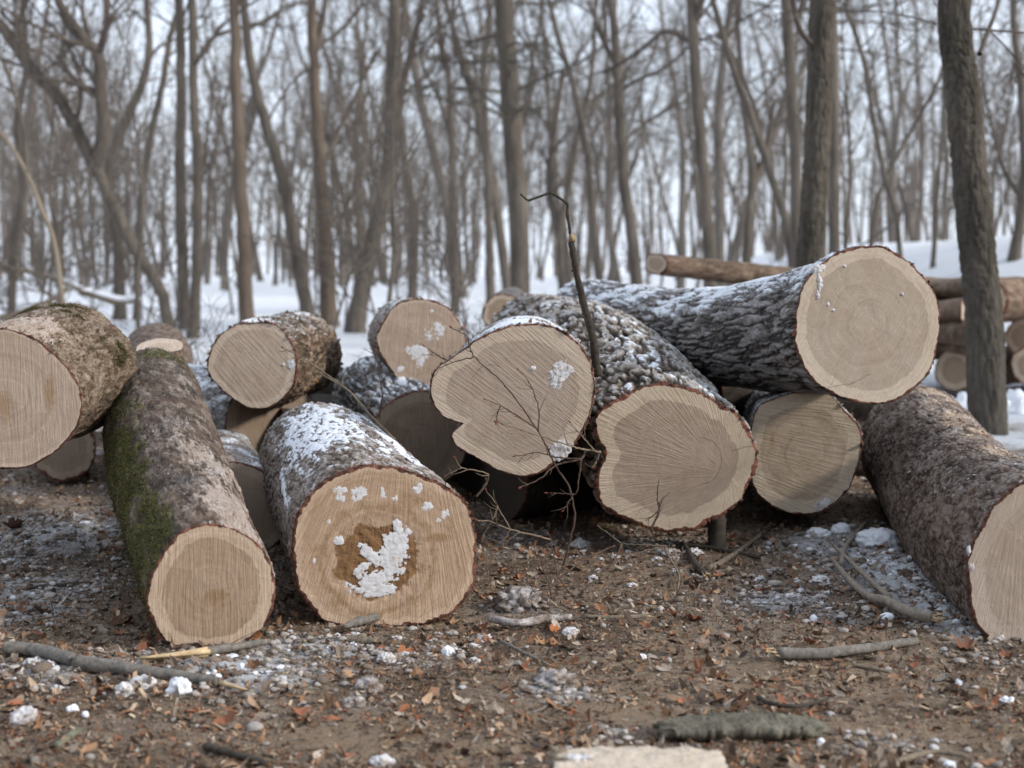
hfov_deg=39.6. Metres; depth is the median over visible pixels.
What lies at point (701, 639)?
dead leaf
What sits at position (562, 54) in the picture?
bare tree
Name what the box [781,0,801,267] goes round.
bare tree
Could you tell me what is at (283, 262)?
bare tree
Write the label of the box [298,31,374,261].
bare tree
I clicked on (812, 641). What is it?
dead leaf
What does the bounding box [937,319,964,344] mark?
cut log
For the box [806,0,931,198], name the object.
bare tree
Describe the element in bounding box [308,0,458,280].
bare tree
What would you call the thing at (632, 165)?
bare tree
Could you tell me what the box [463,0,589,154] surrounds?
bare tree
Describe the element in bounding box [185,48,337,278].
bare tree
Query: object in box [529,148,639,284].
sapling
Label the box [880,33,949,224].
bare tree
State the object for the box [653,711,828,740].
bark slab
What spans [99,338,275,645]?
cut log
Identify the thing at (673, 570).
snow lump
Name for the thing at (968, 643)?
dead leaf
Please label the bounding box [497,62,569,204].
bare tree
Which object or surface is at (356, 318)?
bare tree
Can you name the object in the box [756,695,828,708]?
stick
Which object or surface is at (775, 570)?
snow lump
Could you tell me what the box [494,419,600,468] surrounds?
twig
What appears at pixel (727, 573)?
dead leaf
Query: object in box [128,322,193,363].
cut log
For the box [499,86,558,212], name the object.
bare tree
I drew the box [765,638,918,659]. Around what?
branch
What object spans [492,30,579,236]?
bare tree
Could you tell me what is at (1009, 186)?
bare tree
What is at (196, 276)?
bare tree
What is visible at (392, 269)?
sapling
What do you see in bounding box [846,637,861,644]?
dead leaf
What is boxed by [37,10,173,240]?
bare tree
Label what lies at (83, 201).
bare tree
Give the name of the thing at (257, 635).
dead leaf
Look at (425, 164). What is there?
bare tree
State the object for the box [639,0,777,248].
bare tree
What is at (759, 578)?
snow lump
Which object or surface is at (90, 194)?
bare tree
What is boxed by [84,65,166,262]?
bare tree
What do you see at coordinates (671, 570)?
twig
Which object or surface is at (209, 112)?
bare tree
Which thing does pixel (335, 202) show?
bare tree
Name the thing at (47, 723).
dead leaf
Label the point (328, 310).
bare tree
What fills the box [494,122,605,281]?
bare tree
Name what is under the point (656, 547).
twig
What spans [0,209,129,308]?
fallen branch
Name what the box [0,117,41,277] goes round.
bare tree
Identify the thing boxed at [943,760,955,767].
snow lump
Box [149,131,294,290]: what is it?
sapling
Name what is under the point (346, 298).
sapling
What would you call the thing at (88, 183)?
sapling
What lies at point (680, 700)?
dead leaf
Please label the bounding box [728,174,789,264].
sapling
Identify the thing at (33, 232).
bare tree
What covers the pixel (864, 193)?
sapling
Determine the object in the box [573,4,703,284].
bare tree
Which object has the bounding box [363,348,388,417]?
twig
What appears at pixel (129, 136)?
bare tree
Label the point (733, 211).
bare tree
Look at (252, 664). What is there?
dead leaf
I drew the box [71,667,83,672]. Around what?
snow lump
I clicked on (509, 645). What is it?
stick
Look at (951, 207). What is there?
sapling
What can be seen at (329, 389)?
cut log
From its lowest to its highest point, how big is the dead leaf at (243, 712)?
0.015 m
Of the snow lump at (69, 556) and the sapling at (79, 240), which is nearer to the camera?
the snow lump at (69, 556)
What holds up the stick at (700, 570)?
on the ground
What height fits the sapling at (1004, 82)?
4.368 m
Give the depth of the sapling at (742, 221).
39.50 m
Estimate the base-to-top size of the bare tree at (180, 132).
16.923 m
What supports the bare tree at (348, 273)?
on the ground
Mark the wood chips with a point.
(142, 693)
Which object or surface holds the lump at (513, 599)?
on the ground
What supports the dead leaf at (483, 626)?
on the ground
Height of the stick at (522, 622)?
0.034 m
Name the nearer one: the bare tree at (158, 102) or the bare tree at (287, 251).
the bare tree at (158, 102)
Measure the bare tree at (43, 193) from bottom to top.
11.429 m
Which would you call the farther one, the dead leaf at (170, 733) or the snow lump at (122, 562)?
the snow lump at (122, 562)
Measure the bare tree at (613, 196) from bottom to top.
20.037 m
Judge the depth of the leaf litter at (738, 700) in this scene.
4.46 m
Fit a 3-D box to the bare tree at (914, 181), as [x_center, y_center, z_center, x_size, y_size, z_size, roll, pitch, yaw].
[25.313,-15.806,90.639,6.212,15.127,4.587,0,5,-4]
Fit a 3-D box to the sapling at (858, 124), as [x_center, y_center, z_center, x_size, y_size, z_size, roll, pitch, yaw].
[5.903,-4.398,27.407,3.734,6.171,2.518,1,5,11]
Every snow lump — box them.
[0,548,14,555]
[2,558,19,564]
[9,706,36,725]
[12,545,33,555]
[19,532,32,536]
[21,656,46,665]
[32,565,43,570]
[42,538,55,544]
[42,551,53,556]
[50,684,63,690]
[65,553,75,559]
[66,704,79,711]
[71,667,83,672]
[81,711,88,717]
[110,556,121,560]
[114,681,133,696]
[118,560,129,565]
[129,674,156,689]
[165,676,191,695]
[331,642,351,650]
[368,754,396,767]
[370,650,384,655]
[375,652,396,663]
[376,647,389,651]
[392,636,402,639]
[401,651,409,655]
[410,651,419,657]
[426,645,435,649]
[441,645,454,655]
[447,630,457,636]
[468,657,480,662]
[469,643,481,647]
[477,634,491,640]
[562,627,579,635]
[570,537,589,547]
[587,574,597,579]
[622,555,632,559]
[626,583,637,587]
[651,556,662,560]
[660,548,683,557]
[667,556,680,560]
[670,568,682,575]
[682,547,702,555]
[753,575,766,582]
[766,567,783,574]
[784,594,792,598]
[795,599,808,606]
[807,527,832,536]
[808,593,832,601]
[809,614,816,621]
[810,575,831,583]
[814,582,832,588]
[817,738,824,743]
[830,522,850,532]
[854,527,900,546]
[880,612,893,619]
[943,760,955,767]
[955,678,962,685]
[999,696,1014,704]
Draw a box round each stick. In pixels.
[16,582,84,591]
[51,727,83,749]
[203,742,269,766]
[487,614,571,627]
[499,639,548,664]
[502,684,564,717]
[520,191,601,376]
[586,614,653,618]
[680,541,711,577]
[686,543,760,558]
[706,529,767,569]
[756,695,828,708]
[853,663,890,673]
[892,749,966,764]
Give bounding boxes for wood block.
[707,514,725,547]
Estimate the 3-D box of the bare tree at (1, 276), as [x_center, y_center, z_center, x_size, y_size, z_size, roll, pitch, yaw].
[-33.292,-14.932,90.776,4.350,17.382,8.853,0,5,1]
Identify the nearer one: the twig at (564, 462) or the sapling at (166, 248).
the twig at (564, 462)
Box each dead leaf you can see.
[3,517,26,527]
[32,605,51,610]
[33,735,50,744]
[43,720,52,726]
[107,744,124,751]
[110,614,134,624]
[113,629,124,633]
[152,686,163,695]
[165,730,175,737]
[236,708,246,715]
[245,658,260,669]
[252,631,261,638]
[398,645,412,652]
[430,741,436,752]
[474,622,487,629]
[535,638,549,644]
[549,624,560,631]
[568,590,582,596]
[568,730,576,735]
[635,591,646,596]
[656,663,671,671]
[676,696,690,703]
[686,612,702,620]
[695,634,709,643]
[719,659,728,666]
[721,569,733,576]
[732,623,743,631]
[747,604,758,611]
[747,621,755,629]
[784,660,799,666]
[804,637,817,643]
[808,710,823,719]
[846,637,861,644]
[873,624,886,628]
[954,635,976,649]
[954,686,968,695]
[999,649,1013,657]
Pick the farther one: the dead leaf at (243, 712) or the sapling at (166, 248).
the sapling at (166, 248)
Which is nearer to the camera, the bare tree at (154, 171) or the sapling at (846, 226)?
the sapling at (846, 226)
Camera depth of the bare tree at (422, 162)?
91.63 m
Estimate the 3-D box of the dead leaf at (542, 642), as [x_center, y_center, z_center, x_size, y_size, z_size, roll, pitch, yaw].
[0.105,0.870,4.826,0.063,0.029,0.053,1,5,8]
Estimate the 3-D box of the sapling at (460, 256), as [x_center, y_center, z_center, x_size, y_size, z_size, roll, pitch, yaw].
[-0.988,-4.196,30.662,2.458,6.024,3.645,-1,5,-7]
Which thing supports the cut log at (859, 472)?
on the ground
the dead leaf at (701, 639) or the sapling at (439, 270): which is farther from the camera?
the sapling at (439, 270)
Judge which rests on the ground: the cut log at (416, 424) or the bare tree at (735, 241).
the bare tree at (735, 241)
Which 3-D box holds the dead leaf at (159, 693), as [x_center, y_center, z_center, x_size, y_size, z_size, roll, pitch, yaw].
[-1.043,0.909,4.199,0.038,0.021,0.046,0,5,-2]
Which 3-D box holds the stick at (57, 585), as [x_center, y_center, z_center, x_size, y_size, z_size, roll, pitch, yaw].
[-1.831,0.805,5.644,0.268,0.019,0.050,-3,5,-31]
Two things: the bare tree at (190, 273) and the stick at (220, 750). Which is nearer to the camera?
the stick at (220, 750)
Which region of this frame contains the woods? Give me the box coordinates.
[0,11,1022,278]
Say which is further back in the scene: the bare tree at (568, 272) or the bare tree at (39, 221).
the bare tree at (39, 221)
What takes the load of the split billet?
on the ground
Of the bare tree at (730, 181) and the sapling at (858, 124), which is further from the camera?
the bare tree at (730, 181)
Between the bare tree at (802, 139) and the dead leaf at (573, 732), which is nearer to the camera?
the dead leaf at (573, 732)
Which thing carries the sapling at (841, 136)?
on the ground
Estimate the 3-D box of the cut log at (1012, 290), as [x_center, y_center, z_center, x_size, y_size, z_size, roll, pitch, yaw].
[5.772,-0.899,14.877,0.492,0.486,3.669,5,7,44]
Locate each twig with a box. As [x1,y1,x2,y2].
[279,346,395,439]
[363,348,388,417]
[422,344,445,360]
[434,325,575,565]
[443,456,488,496]
[475,488,550,552]
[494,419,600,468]
[512,443,585,519]
[516,531,614,607]
[597,525,679,589]
[639,479,669,535]
[646,544,682,593]
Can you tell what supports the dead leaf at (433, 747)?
on the ground
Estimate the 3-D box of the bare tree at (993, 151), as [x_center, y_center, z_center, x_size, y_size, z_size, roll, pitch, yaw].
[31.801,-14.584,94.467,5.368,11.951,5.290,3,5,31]
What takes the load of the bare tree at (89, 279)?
on the ground
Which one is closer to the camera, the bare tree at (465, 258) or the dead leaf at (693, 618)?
the dead leaf at (693, 618)
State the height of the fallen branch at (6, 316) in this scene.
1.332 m
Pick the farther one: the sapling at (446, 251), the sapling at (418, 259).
the sapling at (418, 259)
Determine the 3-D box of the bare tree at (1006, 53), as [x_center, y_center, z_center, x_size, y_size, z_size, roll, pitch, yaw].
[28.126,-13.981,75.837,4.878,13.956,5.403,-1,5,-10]
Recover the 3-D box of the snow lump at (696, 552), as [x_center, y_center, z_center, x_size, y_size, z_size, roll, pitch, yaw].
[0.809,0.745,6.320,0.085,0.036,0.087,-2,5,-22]
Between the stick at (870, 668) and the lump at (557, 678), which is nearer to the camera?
the lump at (557, 678)
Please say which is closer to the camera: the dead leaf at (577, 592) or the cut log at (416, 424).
the dead leaf at (577, 592)
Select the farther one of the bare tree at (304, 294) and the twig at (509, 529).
the bare tree at (304, 294)
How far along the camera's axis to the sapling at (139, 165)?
19.92 m
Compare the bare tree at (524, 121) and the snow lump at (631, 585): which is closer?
the snow lump at (631, 585)
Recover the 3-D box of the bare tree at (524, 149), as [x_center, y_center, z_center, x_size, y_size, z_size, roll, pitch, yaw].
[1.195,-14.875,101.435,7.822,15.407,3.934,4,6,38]
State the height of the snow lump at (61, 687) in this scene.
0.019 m
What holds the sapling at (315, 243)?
on the ground
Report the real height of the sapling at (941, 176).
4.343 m
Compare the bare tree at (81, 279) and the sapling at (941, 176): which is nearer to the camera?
the sapling at (941, 176)
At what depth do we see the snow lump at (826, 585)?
5.66 m
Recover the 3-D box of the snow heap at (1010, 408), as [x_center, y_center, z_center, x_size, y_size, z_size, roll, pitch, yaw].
[4.268,0.240,12.259,0.312,0.315,0.312,4,6,43]
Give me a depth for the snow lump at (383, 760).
3.63 m
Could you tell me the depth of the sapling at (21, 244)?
25.24 m
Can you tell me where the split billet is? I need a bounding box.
[542,745,727,767]
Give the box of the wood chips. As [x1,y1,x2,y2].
[0,463,1021,767]
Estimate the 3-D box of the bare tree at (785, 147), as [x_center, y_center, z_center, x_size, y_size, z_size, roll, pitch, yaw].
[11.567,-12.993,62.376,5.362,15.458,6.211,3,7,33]
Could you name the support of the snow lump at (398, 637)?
on the ground
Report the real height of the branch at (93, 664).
0.057 m
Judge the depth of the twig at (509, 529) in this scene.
5.77 m
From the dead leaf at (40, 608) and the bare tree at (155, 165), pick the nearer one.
the dead leaf at (40, 608)
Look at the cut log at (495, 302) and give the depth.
11.49 m
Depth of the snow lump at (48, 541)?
6.47 m
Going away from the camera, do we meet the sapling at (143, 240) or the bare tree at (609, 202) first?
the sapling at (143, 240)
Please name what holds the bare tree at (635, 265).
on the ground
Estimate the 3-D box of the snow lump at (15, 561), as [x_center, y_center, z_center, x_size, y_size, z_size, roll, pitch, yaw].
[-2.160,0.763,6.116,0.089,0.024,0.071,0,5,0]
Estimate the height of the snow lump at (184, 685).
0.060 m
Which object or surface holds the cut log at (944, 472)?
on the ground
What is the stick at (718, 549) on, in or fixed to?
on the ground
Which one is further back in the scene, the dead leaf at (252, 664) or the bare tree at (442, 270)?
the bare tree at (442, 270)
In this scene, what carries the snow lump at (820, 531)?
on the ground
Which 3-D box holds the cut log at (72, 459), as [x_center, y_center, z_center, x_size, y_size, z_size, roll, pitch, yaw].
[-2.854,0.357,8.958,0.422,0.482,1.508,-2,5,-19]
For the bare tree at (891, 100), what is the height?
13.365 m
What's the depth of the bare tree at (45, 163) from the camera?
75.69 m
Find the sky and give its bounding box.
[0,0,1023,269]
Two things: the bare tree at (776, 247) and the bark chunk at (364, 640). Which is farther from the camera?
the bare tree at (776, 247)
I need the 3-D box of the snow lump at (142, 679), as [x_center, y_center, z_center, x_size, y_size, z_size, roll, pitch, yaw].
[-1.122,0.903,4.316,0.084,0.040,0.079,0,5,0]
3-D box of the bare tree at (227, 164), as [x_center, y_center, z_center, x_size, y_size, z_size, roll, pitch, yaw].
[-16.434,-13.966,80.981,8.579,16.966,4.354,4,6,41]
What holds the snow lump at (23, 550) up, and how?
on the ground
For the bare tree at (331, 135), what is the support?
on the ground
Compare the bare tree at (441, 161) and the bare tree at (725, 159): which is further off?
the bare tree at (441, 161)
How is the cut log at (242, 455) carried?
on the ground
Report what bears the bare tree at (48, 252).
on the ground
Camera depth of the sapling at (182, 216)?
26.70 m
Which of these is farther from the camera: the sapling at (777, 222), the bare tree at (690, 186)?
the bare tree at (690, 186)
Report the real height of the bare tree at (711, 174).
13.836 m
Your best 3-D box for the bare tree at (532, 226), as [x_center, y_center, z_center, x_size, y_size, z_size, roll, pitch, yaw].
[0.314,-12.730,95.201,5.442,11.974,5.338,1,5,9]
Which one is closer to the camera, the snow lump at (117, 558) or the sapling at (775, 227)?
the snow lump at (117, 558)
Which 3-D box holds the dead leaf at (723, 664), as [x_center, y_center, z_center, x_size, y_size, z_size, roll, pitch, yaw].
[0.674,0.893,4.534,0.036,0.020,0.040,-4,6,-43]
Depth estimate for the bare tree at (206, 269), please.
69.79 m
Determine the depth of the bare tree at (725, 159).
100.38 m
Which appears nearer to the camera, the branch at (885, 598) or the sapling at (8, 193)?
the branch at (885, 598)
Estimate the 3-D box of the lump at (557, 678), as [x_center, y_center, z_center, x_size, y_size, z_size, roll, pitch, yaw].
[0.134,0.900,4.362,0.151,0.056,0.149,0,5,0]
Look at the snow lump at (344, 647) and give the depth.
4.70 m
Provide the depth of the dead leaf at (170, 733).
3.87 m
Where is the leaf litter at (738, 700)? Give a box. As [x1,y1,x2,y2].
[0,454,1023,767]
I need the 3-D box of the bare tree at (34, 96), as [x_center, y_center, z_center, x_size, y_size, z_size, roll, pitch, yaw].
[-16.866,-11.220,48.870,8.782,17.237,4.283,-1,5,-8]
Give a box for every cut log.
[0,301,137,468]
[34,432,95,481]
[93,431,102,446]
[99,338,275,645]
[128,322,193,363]
[187,363,313,454]
[205,310,343,408]
[217,429,279,547]
[259,401,477,625]
[280,394,334,415]
[315,367,342,393]
[332,355,465,481]
[367,296,466,384]
[426,314,598,476]
[452,450,602,521]
[482,287,524,325]
[490,293,758,531]
[556,245,940,404]
[645,253,794,283]
[714,384,875,420]
[742,390,863,514]
[749,421,864,483]
[860,385,1023,639]
[924,277,962,298]
[934,345,1019,390]
[935,343,965,359]
[937,298,964,322]
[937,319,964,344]
[1000,276,1023,322]
[1005,318,1023,353]
[1011,347,1023,383]
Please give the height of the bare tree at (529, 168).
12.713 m
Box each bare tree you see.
[0,0,75,252]
[0,0,93,286]
[0,0,126,285]
[0,0,128,283]
[0,0,134,287]
[0,0,149,297]
[0,0,158,285]
[0,0,159,311]
[0,0,174,326]
[0,1,34,182]
[0,2,48,269]
[0,16,79,274]
[0,20,63,280]
[0,32,76,217]
[0,46,77,285]
[0,52,66,276]
[0,56,55,281]
[0,57,69,275]
[0,66,61,189]
[0,67,12,278]
[0,74,82,282]
[0,113,61,236]
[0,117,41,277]
[7,75,92,255]
[8,118,89,238]
[29,5,141,286]
[30,121,99,276]
[33,89,173,287]
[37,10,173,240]
[51,74,161,274]
[59,102,118,277]
[64,25,171,250]
[68,55,130,223]
[69,49,159,273]
[70,121,130,248]
[71,1,157,281]
[74,0,216,287]
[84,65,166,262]
[84,116,174,229]
[93,0,251,319]
[106,43,152,279]
[112,110,189,233]
[130,104,191,276]
[132,0,256,319]
[132,110,191,278]
[136,25,304,263]
[142,0,270,241]
[151,0,270,281]
[156,10,280,242]
[160,128,229,277]
[174,0,189,329]
[180,0,418,338]
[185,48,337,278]
[186,2,269,283]
[199,0,309,287]
[200,0,404,314]
[201,53,353,286]
[207,0,339,290]
[225,89,277,265]
[227,20,335,285]
[228,0,254,321]
[245,0,334,279]
[254,74,310,277]
[256,0,350,256]
[259,45,354,280]
[262,42,358,282]
[266,0,377,282]
[269,0,431,226]
[269,45,351,280]
[276,1,436,240]
[280,0,407,283]
[287,0,432,326]
[289,62,374,274]
[297,45,356,278]
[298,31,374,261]
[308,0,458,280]
[310,0,438,286]
[320,0,428,267]
[320,10,427,284]
[331,0,493,297]
[336,5,434,286]
[343,0,481,333]
[345,0,494,297]
[361,16,561,269]
[364,81,464,279]
[366,47,418,278]
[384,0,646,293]
[386,132,429,247]
[388,116,446,270]
[396,111,462,242]
[399,150,438,276]
[400,0,534,312]
[400,35,506,280]
[402,107,505,283]
[403,0,536,271]
[406,0,557,286]
[408,0,528,305]
[408,94,473,276]
[409,83,458,212]
[413,0,571,289]
[418,108,456,278]
[432,0,536,282]
[436,71,504,222]
[445,0,571,136]
[446,74,542,239]
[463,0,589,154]
[481,110,547,278]
[489,94,584,278]
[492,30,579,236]
[492,64,548,204]
[493,0,714,279]
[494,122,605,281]
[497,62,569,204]
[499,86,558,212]
[517,0,622,283]
[520,42,588,278]
[521,0,781,286]
[522,69,659,279]
[523,13,629,280]
[529,0,705,290]
[529,91,584,278]
[534,0,669,208]
[538,6,650,279]
[544,0,673,281]
[549,1,681,278]
[552,0,649,282]
[554,0,777,284]
[555,18,634,264]
[556,20,638,265]
[559,0,807,262]
[565,78,654,221]
[571,18,652,236]
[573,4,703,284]
[581,4,680,279]
[586,83,648,219]
[601,0,718,287]
[610,32,689,254]
[636,36,801,260]
[638,1,783,189]
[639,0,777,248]
[649,0,736,232]
[655,0,788,287]
[657,0,763,280]
[662,1,749,217]
[675,63,747,205]
[677,0,842,267]
[680,0,863,285]
[708,0,808,261]
[727,0,853,285]
[728,125,802,252]
[729,0,852,257]
[730,74,851,196]
[733,0,840,158]
[743,26,806,214]
[756,0,836,267]
[777,0,887,137]
[777,57,846,164]
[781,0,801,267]
[783,0,1023,435]
[798,39,935,243]
[801,75,867,191]
[801,89,868,244]
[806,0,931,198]
[828,9,839,254]
[837,0,1023,245]
[839,0,941,242]
[840,0,929,241]
[842,0,937,256]
[852,0,1008,268]
[854,104,939,205]
[859,0,978,242]
[870,0,1003,241]
[874,16,938,232]
[880,0,1005,240]
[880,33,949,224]
[910,0,1023,261]
[927,0,1011,132]
[940,0,1023,227]
[971,0,1017,161]
[981,21,1023,235]
[983,0,1023,37]
[983,66,1016,194]
[983,107,1018,206]
[984,34,1023,151]
[996,140,1016,215]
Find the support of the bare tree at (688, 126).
on the ground
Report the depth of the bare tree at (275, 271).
68.46 m
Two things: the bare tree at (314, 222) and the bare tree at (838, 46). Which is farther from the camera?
the bare tree at (314, 222)
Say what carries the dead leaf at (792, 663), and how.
on the ground
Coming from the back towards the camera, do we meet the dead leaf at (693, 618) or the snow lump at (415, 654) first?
the dead leaf at (693, 618)
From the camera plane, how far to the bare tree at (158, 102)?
33.55 m
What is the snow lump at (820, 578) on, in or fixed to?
on the ground
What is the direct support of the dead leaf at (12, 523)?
on the ground
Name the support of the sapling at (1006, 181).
on the ground
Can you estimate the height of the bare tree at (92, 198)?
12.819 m
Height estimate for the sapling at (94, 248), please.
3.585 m
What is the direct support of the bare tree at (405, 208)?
on the ground
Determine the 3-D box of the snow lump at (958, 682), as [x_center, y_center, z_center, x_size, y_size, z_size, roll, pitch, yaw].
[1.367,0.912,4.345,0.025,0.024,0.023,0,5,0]
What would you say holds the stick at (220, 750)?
on the ground
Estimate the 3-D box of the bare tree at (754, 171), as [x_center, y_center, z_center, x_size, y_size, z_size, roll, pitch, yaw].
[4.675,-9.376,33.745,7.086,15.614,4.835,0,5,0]
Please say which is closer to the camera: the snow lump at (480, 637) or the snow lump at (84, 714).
the snow lump at (84, 714)
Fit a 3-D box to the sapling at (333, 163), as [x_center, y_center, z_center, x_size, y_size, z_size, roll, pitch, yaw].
[-2.008,-2.172,19.213,2.530,3.939,2.573,3,5,30]
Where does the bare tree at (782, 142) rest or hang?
on the ground
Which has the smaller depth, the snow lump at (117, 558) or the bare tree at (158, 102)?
the snow lump at (117, 558)
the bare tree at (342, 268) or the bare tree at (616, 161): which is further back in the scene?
the bare tree at (616, 161)
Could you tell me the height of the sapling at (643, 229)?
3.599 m
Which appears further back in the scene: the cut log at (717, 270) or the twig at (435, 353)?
the cut log at (717, 270)
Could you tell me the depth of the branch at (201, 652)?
4.57 m
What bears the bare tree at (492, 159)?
on the ground
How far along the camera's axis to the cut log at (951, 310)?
12.71 m
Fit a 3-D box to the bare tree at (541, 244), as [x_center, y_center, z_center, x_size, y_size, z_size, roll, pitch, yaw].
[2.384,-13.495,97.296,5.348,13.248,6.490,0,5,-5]
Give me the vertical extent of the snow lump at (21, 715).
0.055 m
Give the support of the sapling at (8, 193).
on the ground
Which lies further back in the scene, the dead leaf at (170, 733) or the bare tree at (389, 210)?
the bare tree at (389, 210)
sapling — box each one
[0,0,147,302]
[0,0,151,302]
[0,17,166,301]
[0,31,160,298]
[0,117,125,279]
[0,132,62,302]
[0,136,50,251]
[0,160,118,301]
[0,193,37,313]
[1,223,47,260]
[21,187,110,307]
[22,0,277,328]
[47,177,149,306]
[70,69,261,323]
[76,87,257,327]
[81,195,191,281]
[88,161,190,316]
[89,94,254,304]
[95,190,189,319]
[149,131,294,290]
[157,123,284,315]
[225,0,546,302]
[228,68,367,308]
[230,83,446,314]
[235,8,489,330]
[251,117,406,323]
[265,193,365,284]
[273,167,409,313]
[317,98,457,298]
[361,149,474,298]
[373,133,527,341]
[379,191,471,297]
[396,182,515,310]
[408,46,504,314]
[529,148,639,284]
[592,47,717,286]
[597,170,698,285]
[671,40,805,261]
[699,0,1018,248]
[709,139,802,265]
[719,1,924,231]
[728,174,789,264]
[756,172,789,265]
[775,106,879,210]
[840,98,932,245]
[873,0,1018,156]
[881,74,1019,194]
[909,112,997,239]
[913,101,1015,212]
[919,133,1000,241]
[938,20,1023,234]
[975,23,1023,233]
[978,13,1023,142]
[988,140,1019,213]
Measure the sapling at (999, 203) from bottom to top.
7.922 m
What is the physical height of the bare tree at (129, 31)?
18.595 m
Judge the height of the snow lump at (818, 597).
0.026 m
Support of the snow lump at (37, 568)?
on the ground
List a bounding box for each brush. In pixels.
[111,303,249,365]
[147,271,237,363]
[440,291,544,333]
[445,287,527,340]
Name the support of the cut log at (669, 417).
on the cut log at (529, 501)
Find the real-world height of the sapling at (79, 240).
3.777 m
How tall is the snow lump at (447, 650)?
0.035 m
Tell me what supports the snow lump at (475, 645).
on the ground
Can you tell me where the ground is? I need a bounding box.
[0,235,1023,767]
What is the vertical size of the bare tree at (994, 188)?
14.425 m
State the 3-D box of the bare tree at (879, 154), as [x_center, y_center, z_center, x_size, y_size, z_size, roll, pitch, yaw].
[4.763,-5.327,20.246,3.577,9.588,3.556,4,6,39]
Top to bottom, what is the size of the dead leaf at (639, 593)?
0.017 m
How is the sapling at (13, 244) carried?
on the ground
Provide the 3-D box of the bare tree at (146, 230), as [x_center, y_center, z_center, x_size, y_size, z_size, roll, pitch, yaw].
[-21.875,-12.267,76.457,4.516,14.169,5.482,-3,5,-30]
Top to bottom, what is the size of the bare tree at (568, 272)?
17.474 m
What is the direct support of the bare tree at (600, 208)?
on the ground
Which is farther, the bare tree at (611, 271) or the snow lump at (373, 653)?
the bare tree at (611, 271)
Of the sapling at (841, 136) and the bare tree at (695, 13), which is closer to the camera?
the bare tree at (695, 13)
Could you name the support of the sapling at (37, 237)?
on the ground
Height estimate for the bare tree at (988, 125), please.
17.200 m
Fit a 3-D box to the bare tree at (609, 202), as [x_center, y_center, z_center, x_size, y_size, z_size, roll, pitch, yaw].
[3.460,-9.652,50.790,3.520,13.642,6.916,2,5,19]
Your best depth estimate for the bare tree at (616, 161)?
105.83 m
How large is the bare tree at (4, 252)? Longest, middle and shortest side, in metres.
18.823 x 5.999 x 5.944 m
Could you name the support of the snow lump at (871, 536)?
on the ground
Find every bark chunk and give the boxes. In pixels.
[342,613,379,628]
[344,634,376,644]
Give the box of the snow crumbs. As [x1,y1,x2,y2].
[0,454,1023,767]
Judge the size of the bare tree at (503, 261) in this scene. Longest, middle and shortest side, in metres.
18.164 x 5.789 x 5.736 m
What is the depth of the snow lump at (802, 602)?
5.33 m
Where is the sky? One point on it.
(157, 22)
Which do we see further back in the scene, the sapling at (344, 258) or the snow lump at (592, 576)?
the sapling at (344, 258)
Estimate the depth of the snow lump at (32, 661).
4.57 m
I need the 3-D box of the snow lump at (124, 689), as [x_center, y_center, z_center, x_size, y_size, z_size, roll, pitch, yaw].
[-1.152,0.904,4.218,0.060,0.045,0.057,0,5,0]
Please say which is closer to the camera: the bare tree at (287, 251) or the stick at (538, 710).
the stick at (538, 710)
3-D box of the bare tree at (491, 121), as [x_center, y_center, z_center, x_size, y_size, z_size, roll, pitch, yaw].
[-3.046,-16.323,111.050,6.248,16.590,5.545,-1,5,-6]
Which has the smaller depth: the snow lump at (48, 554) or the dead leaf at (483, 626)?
the dead leaf at (483, 626)
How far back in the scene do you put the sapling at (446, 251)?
21.85 m
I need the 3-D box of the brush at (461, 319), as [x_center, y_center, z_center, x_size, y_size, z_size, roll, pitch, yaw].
[-0.447,-0.319,13.245,1.256,1.189,1.482,0,5,-1]
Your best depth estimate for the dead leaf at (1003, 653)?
4.62 m
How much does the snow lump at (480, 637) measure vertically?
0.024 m
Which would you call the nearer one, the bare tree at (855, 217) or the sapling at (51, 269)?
the sapling at (51, 269)
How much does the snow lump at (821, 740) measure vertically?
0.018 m
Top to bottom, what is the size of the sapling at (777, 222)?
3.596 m
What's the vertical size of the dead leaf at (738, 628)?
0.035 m
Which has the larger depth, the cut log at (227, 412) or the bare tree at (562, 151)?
the bare tree at (562, 151)
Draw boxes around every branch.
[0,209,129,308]
[0,248,159,328]
[2,641,75,665]
[26,222,195,331]
[71,654,252,690]
[139,639,264,659]
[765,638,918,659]
[832,521,944,624]
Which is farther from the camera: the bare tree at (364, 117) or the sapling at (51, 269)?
the bare tree at (364, 117)
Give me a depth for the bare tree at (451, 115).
37.66 m
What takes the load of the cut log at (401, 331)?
on the cut log at (416, 424)
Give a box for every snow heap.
[955,392,967,410]
[1006,389,1023,413]
[1007,394,1014,413]
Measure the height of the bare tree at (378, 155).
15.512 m
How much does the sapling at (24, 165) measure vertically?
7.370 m
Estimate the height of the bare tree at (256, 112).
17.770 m
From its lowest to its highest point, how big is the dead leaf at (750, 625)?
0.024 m
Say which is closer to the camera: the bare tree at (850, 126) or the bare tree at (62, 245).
the bare tree at (62, 245)
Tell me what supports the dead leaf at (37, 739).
on the ground
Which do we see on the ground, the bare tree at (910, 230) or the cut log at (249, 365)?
the bare tree at (910, 230)
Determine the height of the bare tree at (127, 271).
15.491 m
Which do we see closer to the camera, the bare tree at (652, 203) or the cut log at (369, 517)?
the cut log at (369, 517)
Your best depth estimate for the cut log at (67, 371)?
5.77 m
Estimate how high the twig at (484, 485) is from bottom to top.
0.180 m
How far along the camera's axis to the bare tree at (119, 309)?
32.62 m
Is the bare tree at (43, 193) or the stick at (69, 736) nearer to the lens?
the stick at (69, 736)

